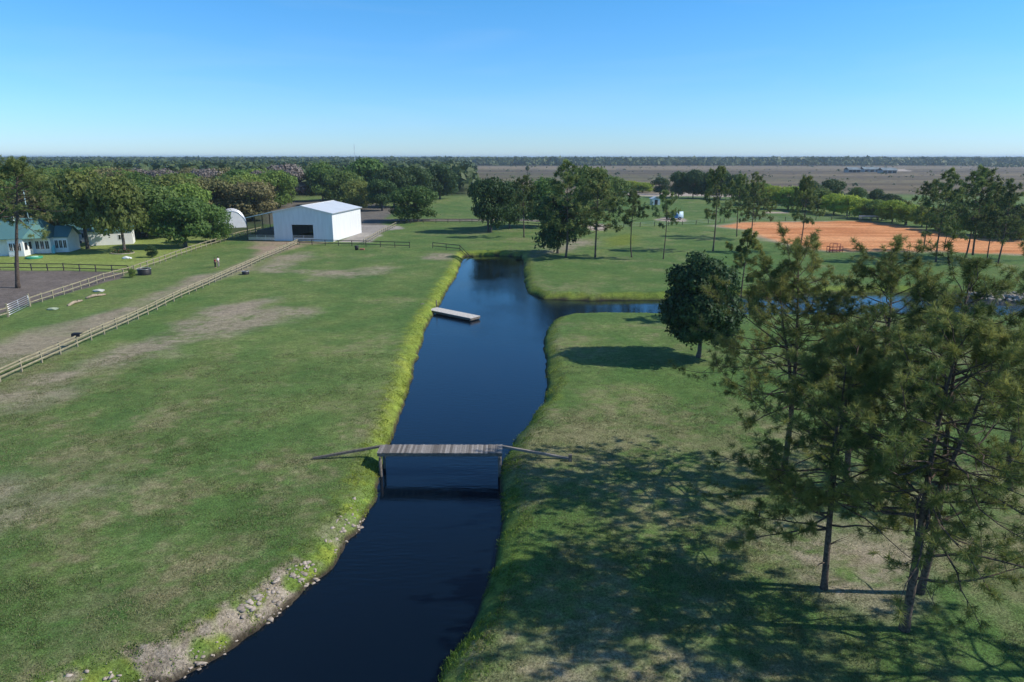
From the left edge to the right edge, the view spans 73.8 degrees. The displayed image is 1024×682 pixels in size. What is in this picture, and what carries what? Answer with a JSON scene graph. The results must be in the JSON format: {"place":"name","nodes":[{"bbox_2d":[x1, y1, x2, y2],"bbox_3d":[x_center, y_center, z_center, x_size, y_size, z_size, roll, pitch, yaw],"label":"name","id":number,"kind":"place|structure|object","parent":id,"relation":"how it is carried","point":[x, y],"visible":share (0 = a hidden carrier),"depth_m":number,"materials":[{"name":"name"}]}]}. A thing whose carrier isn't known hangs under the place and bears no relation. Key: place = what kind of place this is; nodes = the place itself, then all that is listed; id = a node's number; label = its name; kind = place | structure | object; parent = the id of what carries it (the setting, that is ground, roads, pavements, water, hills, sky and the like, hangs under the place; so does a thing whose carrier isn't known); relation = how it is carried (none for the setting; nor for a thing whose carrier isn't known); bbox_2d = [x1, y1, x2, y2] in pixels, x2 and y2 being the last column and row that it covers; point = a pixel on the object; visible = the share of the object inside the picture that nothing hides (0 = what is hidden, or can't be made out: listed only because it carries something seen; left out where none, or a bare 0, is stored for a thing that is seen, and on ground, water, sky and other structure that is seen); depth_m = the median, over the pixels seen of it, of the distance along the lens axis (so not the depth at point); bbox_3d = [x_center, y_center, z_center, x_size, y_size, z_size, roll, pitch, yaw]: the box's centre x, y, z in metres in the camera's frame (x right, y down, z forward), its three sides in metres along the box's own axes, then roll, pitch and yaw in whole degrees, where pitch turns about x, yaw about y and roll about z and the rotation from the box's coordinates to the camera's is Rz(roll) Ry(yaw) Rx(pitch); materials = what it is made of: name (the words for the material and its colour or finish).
{"place":"outdoors","nodes":[
{"label":"outdoors","id":0,"kind":"place"},
{"bbox_2d":[0,270,125,313],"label":"paddock ground","id":1,"kind":"structure","parent":0,"point":[34,282],"depth_m":101.20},
{"bbox_2d":[0,155,73,287],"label":"pine tree","id":2,"kind":"object","parent":1,"relation":"on","point":[17,169],"visible":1,"depth_m":93.71,"materials":[{"name":"green plant"}]},
{"bbox_2d":[0,226,264,269],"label":"lawn","id":3,"kind":"structure","parent":0,"point":[99,255],"depth_m":128.75,"materials":[{"name":"green plant"}]},
{"bbox_2d":[0,192,81,256],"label":"farm house","id":4,"kind":"structure","parent":3,"relation":"on","point":[63,238],"depth_m":131.10,"materials":[{"name":"paint"}]},
{"bbox_2d":[41,167,118,248],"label":"oak tree","id":5,"kind":"object","parent":3,"relation":"on","point":[68,185],"visible":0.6,"depth_m":132.44,"materials":[{"name":"green plant"}]},
{"bbox_2d":[87,225,134,245],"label":"garden house","id":6,"kind":"structure","parent":3,"relation":"on","point":[96,239],"depth_m":144.20,"materials":[{"name":"white paint"}]},
{"bbox_2d":[83,171,148,249],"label":"oak tree","id":7,"kind":"object","parent":3,"relation":"on","point":[115,196],"visible":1,"depth_m":129.05,"materials":[{"name":"green plant"}]},
{"bbox_2d":[146,193,215,246],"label":"oak tree","id":8,"kind":"object","parent":3,"relation":"on","point":[192,211],"visible":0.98,"depth_m":136.73,"materials":[{"name":"green plant"}]},
{"bbox_2d":[199,203,235,241],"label":"oak tree","id":9,"kind":"object","parent":3,"relation":"on","point":[216,214],"visible":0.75,"depth_m":146.91,"materials":[{"name":"green plant"}]},
{"bbox_2d":[218,208,246,227],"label":"tunnel shed","id":10,"kind":"structure","parent":3,"relation":"on","point":[237,219],"depth_m":179.53,"materials":[{"name":"white paint"}]},
{"bbox_2d":[242,200,394,224],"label":"yard ground","id":11,"kind":"structure","parent":0,"point":[372,214],"depth_m":224.12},
{"bbox_2d":[209,174,261,211],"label":"woodland tree","id":12,"kind":"object","parent":11,"relation":"on","point":[234,179],"visible":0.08,"depth_m":207.36,"materials":[{"name":"green plant"}]},
{"bbox_2d":[218,179,279,220],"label":"woodland tree","id":13,"kind":"object","parent":11,"relation":"on","point":[260,193],"visible":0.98,"depth_m":195.01,"materials":[{"name":"green plant"}]},
{"bbox_2d":[237,172,270,211],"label":"woodland tree","id":14,"kind":"object","parent":11,"relation":"on","point":[254,177],"visible":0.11,"depth_m":220.45,"materials":[{"name":"green plant"}]},
{"bbox_2d":[257,169,297,207],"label":"woodland tree","id":15,"kind":"object","parent":11,"relation":"on","point":[283,180],"visible":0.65,"depth_m":242.99,"materials":[{"name":"green plant"}]},
{"bbox_2d":[303,162,340,200],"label":"oak tree","id":16,"kind":"object","parent":11,"relation":"on","point":[315,174],"visible":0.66,"depth_m":280.13,"materials":[{"name":"green plant"}]},
{"bbox_2d":[321,169,364,202],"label":"oak tree","id":17,"kind":"object","parent":11,"relation":"on","point":[332,180],"visible":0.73,"depth_m":255.33,"materials":[{"name":"green plant"}]},
{"bbox_2d":[338,178,372,207],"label":"oak tree","id":18,"kind":"object","parent":11,"relation":"on","point":[352,186],"visible":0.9,"depth_m":237.60,"materials":[{"name":"green plant"}]},
{"bbox_2d":[365,178,396,210],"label":"oak tree","id":19,"kind":"object","parent":11,"relation":"on","point":[383,187],"visible":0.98,"depth_m":232.01,"materials":[{"name":"green plant"}]},
{"bbox_2d":[373,166,417,206],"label":"oak tree","id":20,"kind":"object","parent":11,"relation":"on","point":[397,177],"visible":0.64,"depth_m":246.99,"materials":[{"name":"green plant"}]},
{"bbox_2d":[378,218,594,224],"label":"road","id":21,"kind":"structure","parent":0,"point":[447,219],"depth_m":200.46,"materials":[{"name":"grey asphalt"}]},
{"bbox_2d":[0,187,1023,681],"bbox_3d":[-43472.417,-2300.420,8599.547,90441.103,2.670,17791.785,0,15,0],"label":"ground","id":22,"kind":"structure","parent":0,"point":[318,301],"depth_m":41.10,"materials":[{"name":"green plant"}]},
{"bbox_2d":[0,176,58,224],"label":"woodland tree","id":23,"kind":"object","parent":22,"relation":"on","point":[8,182],"visible":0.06,"depth_m":160.81,"materials":[{"name":"green plant"}]},
{"bbox_2d":[3,190,63,225],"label":"woodland tree","id":24,"kind":"object","parent":22,"relation":"on","point":[31,201],"visible":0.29,"depth_m":155.32,"materials":[{"name":"green plant"}]},
{"bbox_2d":[0,263,128,271],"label":"rail fence","id":25,"kind":"object","parent":22,"relation":"on","point":[79,268],"visible":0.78,"depth_m":111.17,"materials":[{"name":"brown wood"}]},
{"bbox_2d":[29,265,132,302],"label":"rail fence","id":26,"kind":"object","parent":22,"relation":"on","point":[72,288],"visible":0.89,"depth_m":95.84,"materials":[{"name":"white wood"}]},
{"bbox_2d":[122,170,151,210],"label":"woodland tree","id":27,"kind":"object","parent":22,"relation":"on","point":[139,177],"visible":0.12,"depth_m":187.22,"materials":[{"name":"green plant"}]},
{"bbox_2d":[0,239,297,381],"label":"rail fence","id":28,"kind":"object","parent":22,"relation":"on","point":[103,326],"visible":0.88,"depth_m":75.53,"materials":[{"name":"brown wood"}]},
{"bbox_2d":[129,179,180,237],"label":"woodland tree","id":29,"kind":"object","parent":22,"relation":"on","point":[153,193],"visible":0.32,"depth_m":154.09,"materials":[{"name":"green plant"}]},
{"bbox_2d":[148,170,200,187],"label":"woodland tree","id":30,"kind":"object","parent":22,"relation":"on","point":[168,180],"visible":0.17,"depth_m":178.01,"materials":[{"name":"green plant"}]},
{"bbox_2d":[165,182,214,221],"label":"woodland tree","id":31,"kind":"object","parent":22,"relation":"on","point":[188,189],"visible":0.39,"depth_m":170.34,"materials":[{"name":"green plant"}]},
{"bbox_2d":[133,227,260,269],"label":"rail fence","id":32,"kind":"object","parent":22,"relation":"on","point":[164,255],"visible":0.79,"depth_m":132.82,"materials":[{"name":"wood"}]},
{"bbox_2d":[0,225,402,367],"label":"dirt lane","id":33,"kind":"structure","parent":22,"relation":"on","point":[31,341],"depth_m":78.42,"materials":[{"name":"brown soil"}]},
{"bbox_2d":[189,167,222,177],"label":"woodland tree","id":34,"kind":"object","parent":22,"relation":"on","point":[207,172],"visible":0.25,"depth_m":271.51,"materials":[{"name":"grey plant"}]},
{"bbox_2d":[193,175,242,220],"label":"woodland tree","id":35,"kind":"object","parent":22,"relation":"on","point":[217,186],"visible":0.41,"depth_m":195.21,"materials":[{"name":"green plant"}]},
{"bbox_2d":[0,158,481,192],"bbox_3d":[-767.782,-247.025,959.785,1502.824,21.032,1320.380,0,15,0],"label":"distant woods","id":36,"kind":"object","parent":22,"relation":"on","point":[466,170],"visible":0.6,"depth_m":551.70,"materials":[{"name":"green plant"}]},
{"bbox_2d":[262,163,309,194],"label":"bare tree","id":37,"kind":"object","parent":22,"relation":"on","point":[298,172],"visible":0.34,"depth_m":279.82,"materials":[{"name":"grey plant"}]},
{"bbox_2d":[245,200,361,241],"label":"steel barn","id":38,"kind":"structure","parent":22,"relation":"on","point":[329,221],"depth_m":150.77,"materials":[{"name":"white paint"}]},
{"bbox_2d":[298,239,409,247],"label":"rail fence","id":39,"kind":"object","parent":22,"relation":"on","point":[351,243],"visible":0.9,"depth_m":142.21,"materials":[{"name":"brown wood"}]},
{"bbox_2d":[339,157,385,193],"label":"oak tree","id":40,"kind":"object","parent":22,"relation":"on","point":[365,168],"visible":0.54,"depth_m":288.67,"materials":[{"name":"green plant"}]},
{"bbox_2d":[387,185,440,221],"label":"oak tree","id":41,"kind":"object","parent":22,"relation":"on","point":[416,195],"visible":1,"depth_m":192.07,"materials":[{"name":"green plant"}]},
{"bbox_2d":[403,164,433,190],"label":"oak tree","id":42,"kind":"object","parent":22,"relation":"on","point":[422,175],"visible":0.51,"depth_m":280.55,"materials":[{"name":"green plant"}]},
{"bbox_2d":[425,162,460,198],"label":"oak tree","id":43,"kind":"object","parent":22,"relation":"on","point":[443,178],"visible":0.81,"depth_m":294.89,"materials":[{"name":"green plant"}]},
{"bbox_2d":[397,219,540,227],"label":"rail fence","id":44,"kind":"object","parent":22,"relation":"on","point":[462,221],"visible":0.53,"depth_m":191.27,"materials":[{"name":"wood"}]},
{"bbox_2d":[465,175,514,231],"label":"oak tree","id":45,"kind":"object","parent":22,"relation":"on","point":[491,189],"visible":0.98,"depth_m":165.35,"materials":[{"name":"green plant"}]},
{"bbox_2d":[493,178,528,228],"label":"oak tree","id":46,"kind":"object","parent":22,"relation":"on","point":[514,218],"visible":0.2,"depth_m":173.63,"materials":[{"name":"green plant"}]},
{"bbox_2d":[500,174,537,236],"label":"pine tree","id":47,"kind":"object","parent":22,"relation":"on","point":[527,189],"visible":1,"depth_m":155.02,"materials":[{"name":"green plant"}]},
{"bbox_2d":[522,174,565,222],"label":"oak tree","id":48,"kind":"object","parent":22,"relation":"on","point":[542,185],"visible":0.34,"depth_m":176.84,"materials":[{"name":"green plant"}]},
{"bbox_2d":[532,192,582,252],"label":"oak tree","id":49,"kind":"object","parent":22,"relation":"on","point":[552,236],"visible":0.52,"depth_m":127.59,"materials":[{"name":"green plant"}]},
{"bbox_2d":[534,159,604,257],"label":"pine tree","id":50,"kind":"object","parent":22,"relation":"on","point":[558,188],"visible":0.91,"depth_m":122.82,"materials":[{"name":"green plant"}]},
{"bbox_2d":[568,164,616,213],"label":"oak tree","id":51,"kind":"object","parent":22,"relation":"on","point":[584,170],"visible":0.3,"depth_m":203.75,"materials":[{"name":"green plant"}]},
{"bbox_2d":[569,168,636,257],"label":"pine tree","id":52,"kind":"object","parent":22,"relation":"on","point":[609,206],"visible":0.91,"depth_m":123.17,"materials":[{"name":"green plant"}]},
{"bbox_2d":[601,176,631,208],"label":"oak tree","id":53,"kind":"object","parent":22,"relation":"on","point":[620,185],"visible":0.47,"depth_m":234.73,"materials":[{"name":"green plant"}]},
{"bbox_2d":[623,189,649,256],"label":"pine tree","id":54,"kind":"object","parent":22,"relation":"on","point":[633,196],"visible":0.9,"depth_m":123.63,"materials":[{"name":"green plant"}]},
{"bbox_2d":[651,189,681,258],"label":"pine tree","id":55,"kind":"object","parent":22,"relation":"on","point":[665,207],"visible":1,"depth_m":121.85,"materials":[{"name":"green plant"}]},
{"bbox_2d":[668,171,690,195],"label":"oak tree","id":56,"kind":"object","parent":22,"relation":"on","point":[676,178],"visible":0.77,"depth_m":309.61,"materials":[{"name":"green plant"}]},
{"bbox_2d":[682,167,705,197],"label":"oak tree","id":57,"kind":"object","parent":22,"relation":"on","point":[693,177],"visible":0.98,"depth_m":303.70,"materials":[{"name":"green plant"}]},
{"bbox_2d":[655,250,748,357],"bbox_3d":[17.312,-3.092,61.956,7.896,10.264,8.337,0,15,0],"label":"oak tree","id":58,"kind":"object","parent":22,"relation":"on","point":[684,301],"visible":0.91,"depth_m":60.08,"materials":[{"name":"green plant"}]},
{"bbox_2d":[703,164,735,250],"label":"pine tree","id":59,"kind":"object","parent":22,"relation":"on","point":[711,179],"visible":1,"depth_m":131.82,"materials":[{"name":"green plant"}]},
{"bbox_2d":[723,173,751,236],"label":"pine tree","id":60,"kind":"object","parent":22,"relation":"on","point":[741,180],"visible":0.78,"depth_m":156.56,"materials":[{"name":"green plant"}]},
{"bbox_2d":[724,227,770,321],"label":"pine tree","id":61,"kind":"object","parent":22,"relation":"on","point":[750,238],"visible":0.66,"depth_m":75.16,"materials":[{"name":"green plant"}]},
{"bbox_2d":[734,171,776,232],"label":"pine tree","id":62,"kind":"object","parent":22,"relation":"on","point":[746,205],"visible":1,"depth_m":151.96,"materials":[{"name":"green plant"}]},
{"bbox_2d":[757,185,784,205],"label":"willow shrub","id":63,"kind":"object","parent":22,"relation":"on","point":[773,189],"visible":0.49,"depth_m":242.10,"materials":[{"name":"green plant"}]},
{"bbox_2d":[772,185,802,209],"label":"willow shrub","id":64,"kind":"object","parent":22,"relation":"on","point":[786,192],"visible":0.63,"depth_m":239.17,"materials":[{"name":"green plant"}]},
{"bbox_2d":[667,220,919,479],"bbox_3d":[15.740,1.027,37.346,12.626,15.175,11.540,-10,18,-33],"label":"pine tree","id":65,"kind":"object","parent":22,"relation":"on","point":[778,285],"visible":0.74,"depth_m":36.07,"materials":[{"name":"green plant"}]},
{"bbox_2d":[789,173,825,243],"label":"pine tree","id":66,"kind":"object","parent":22,"relation":"on","point":[803,188],"visible":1,"depth_m":130.19,"materials":[{"name":"green plant"}]},
{"bbox_2d":[800,188,834,210],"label":"willow shrub","id":67,"kind":"object","parent":22,"relation":"on","point":[820,192],"visible":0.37,"depth_m":228.13,"materials":[{"name":"green plant"}]},
{"bbox_2d":[686,293,974,590],"bbox_3d":[13.002,4.556,27.636,9.782,13.452,9.990,-14,21,-42],"label":"pine tree","id":68,"kind":"object","parent":22,"relation":"on","point":[777,471],"visible":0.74,"depth_m":26.94,"materials":[{"name":"green plant"}]},
{"bbox_2d":[819,192,847,213],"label":"willow shrub","id":69,"kind":"object","parent":22,"relation":"on","point":[829,201],"visible":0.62,"depth_m":219.48,"materials":[{"name":"green plant"}]},
{"bbox_2d":[821,178,846,195],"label":"oak tree","id":70,"kind":"object","parent":22,"relation":"on","point":[835,185],"visible":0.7,"depth_m":261.61,"materials":[{"name":"green plant"}]},
{"bbox_2d":[835,194,860,215],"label":"willow shrub","id":71,"kind":"object","parent":22,"relation":"on","point":[844,206],"visible":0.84,"depth_m":213.60,"materials":[{"name":"green plant"}]},
{"bbox_2d":[846,187,867,198],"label":"oak tree","id":72,"kind":"object","parent":22,"relation":"on","point":[860,192],"visible":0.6,"depth_m":255.18,"materials":[{"name":"green plant"}]},
{"bbox_2d":[848,198,874,216],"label":"willow shrub","id":73,"kind":"object","parent":22,"relation":"on","point":[857,204],"visible":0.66,"depth_m":205.24,"materials":[{"name":"green plant"}]},
{"bbox_2d":[866,188,885,200],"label":"oak tree","id":74,"kind":"object","parent":22,"relation":"on","point":[876,193],"visible":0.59,"depth_m":232.32,"materials":[{"name":"green plant"}]},
{"bbox_2d":[862,199,894,219],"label":"willow shrub","id":75,"kind":"object","parent":22,"relation":"on","point":[873,203],"visible":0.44,"depth_m":201.31,"materials":[{"name":"green plant"}]},
{"bbox_2d":[873,199,905,221],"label":"willow shrub","id":76,"kind":"object","parent":22,"relation":"on","point":[885,209],"visible":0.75,"depth_m":192.60,"materials":[{"name":"green plant"}]},
{"bbox_2d":[761,232,1021,491],"bbox_3d":[18.671,1.860,35.024,10.171,14.885,9.919,0,15,0],"label":"pine tree","id":77,"kind":"object","parent":22,"relation":"on","point":[890,281],"visible":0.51,"depth_m":33.74,"materials":[{"name":"green plant"}]},
{"bbox_2d":[879,193,905,201],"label":"oak tree","id":78,"kind":"object","parent":22,"relation":"on","point":[889,197],"visible":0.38,"depth_m":222.41,"materials":[{"name":"green plant"}]},
{"bbox_2d":[767,296,1023,637],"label":"pine tree","id":79,"kind":"object","parent":22,"relation":"on","point":[1005,353],"visible":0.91,"depth_m":24.02,"materials":[{"name":"green plant"}]},
{"bbox_2d":[891,202,919,224],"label":"willow shrub","id":80,"kind":"object","parent":22,"relation":"on","point":[902,215],"visible":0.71,"depth_m":186.25,"materials":[{"name":"green plant"}]},
{"bbox_2d":[801,222,1023,594],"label":"pine tree","id":81,"kind":"object","parent":22,"relation":"on","point":[970,272],"visible":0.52,"depth_m":26.15,"materials":[{"name":"green plant"}]},
{"bbox_2d":[904,178,945,246],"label":"pine tree","id":82,"kind":"object","parent":22,"relation":"on","point":[928,191],"visible":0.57,"depth_m":132.33,"materials":[{"name":"green plant"}]},
{"bbox_2d":[909,165,977,261],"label":"pine tree","id":83,"kind":"object","parent":22,"relation":"on","point":[950,192],"visible":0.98,"depth_m":117.16,"materials":[{"name":"green plant"}]},
{"bbox_2d":[942,164,1005,257],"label":"pine tree","id":84,"kind":"object","parent":22,"relation":"on","point":[976,188],"visible":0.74,"depth_m":123.18,"materials":[{"name":"green plant"}]},
{"bbox_2d":[927,238,1023,489],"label":"pine tree","id":85,"kind":"object","parent":22,"relation":"on","point":[998,315],"visible":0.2,"depth_m":37.15,"materials":[{"name":"green plant"}]},
{"bbox_2d":[972,181,1021,257],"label":"pine tree","id":86,"kind":"object","parent":22,"relation":"on","point":[982,218],"visible":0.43,"depth_m":121.73,"materials":[{"name":"green plant"}]},
{"bbox_2d":[978,178,1023,262],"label":"pine tree","id":87,"kind":"object","parent":22,"relation":"on","point":[1013,198],"visible":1,"depth_m":116.54,"materials":[{"name":"green plant"}]},
{"bbox_2d":[0,0,1023,156],"label":"sky","id":88,"kind":"structure","parent":0,"point":[112,78],"materials":[{"name":"blue"}]},
{"bbox_2d":[33,250,1019,681],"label":"canal bank","id":89,"kind":"structure","parent":0,"point":[155,670],"depth_m":32.12,"materials":[{"name":"green plant"}]},
{"bbox_2d":[46,497,364,681],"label":"bank rubble","id":90,"kind":"object","parent":89,"relation":"on","point":[258,598],"visible":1,"depth_m":29.22,"materials":[{"name":"grey stone"}]},
{"bbox_2d":[313,444,571,476],"bbox_3d":[-4.314,7.901,42.197,15.969,2.758,1.450,0,15,0],"label":"footbridge","id":91,"kind":"object","parent":89,"relation":"on","point":[383,451],"visible":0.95,"depth_m":41.75,"materials":[{"name":"grey wood"}]},
{"bbox_2d":[10,255,1014,681],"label":"bank plants","id":92,"kind":"object","parent":89,"relation":"on","point":[498,571],"visible":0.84,"depth_m":34.03,"materials":[{"name":"green plant"}]},
{"bbox_2d":[965,291,1023,300],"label":"inlet rubble","id":93,"kind":"object","parent":89,"relation":"on","point":[1010,296],"visible":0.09,"depth_m":93.25,"materials":[{"name":"grey stone"}]},
{"bbox_2d":[174,256,1023,681],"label":"canal water","id":94,"kind":"structure","parent":0,"point":[396,592],"depth_m":37.05,"materials":[{"name":"blue liquid"}]},
{"bbox_2d":[422,300,479,320],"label":"dock","id":95,"kind":"object","parent":94,"relation":"in","point":[453,313],"visible":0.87,"depth_m":83.16,"materials":[{"name":"grey wood"}]},
{"bbox_2d":[477,165,1023,194],"bbox_3d":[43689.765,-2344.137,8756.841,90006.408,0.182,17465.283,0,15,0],"label":"field","id":96,"kind":"structure","parent":0,"point":[783,175],"depth_m":764.29,"materials":[{"name":"brown soil"}]},
{"bbox_2d":[0,155,1023,165],"bbox_3d":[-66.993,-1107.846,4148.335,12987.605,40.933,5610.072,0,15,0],"label":"horizon woods","id":97,"kind":"object","parent":96,"relation":"on","point":[727,160],"visible":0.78,"depth_m":1501.32,"materials":[{"name":"green plant"}]},
{"bbox_2d":[632,182,654,192],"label":"willow shrub","id":98,"kind":"object","parent":96,"relation":"on","point":[643,186],"visible":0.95,"depth_m":352.55,"materials":[{"name":"green plant"}]},
{"bbox_2d":[650,177,670,193],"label":"oak tree","id":99,"kind":"object","parent":96,"relation":"on","point":[664,183],"visible":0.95,"depth_m":338.07,"materials":[{"name":"green plant"}]},
{"bbox_2d":[481,162,1023,191],"bbox_3d":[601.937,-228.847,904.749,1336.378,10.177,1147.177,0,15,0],"label":"field scrub","id":100,"kind":"object","parent":96,"relation":"on","point":[1000,164],"visible":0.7,"depth_m":1089.39,"materials":[{"name":"green plant"}]},
{"bbox_2d":[712,221,1023,254],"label":"riding arena ground","id":101,"kind":"structure","parent":0,"point":[872,236],"depth_m":161.84,"materials":[{"name":"orange sand"}]},
{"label":"rail fence","id":102,"kind":"object","parent":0,"visible":0},
{"bbox_2d":[5,293,30,316],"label":"farm gate","id":103,"kind":"structure","parent":102,"relation":"attached to","point":[28,303],"depth_m":81.75,"materials":[{"name":"metal"}]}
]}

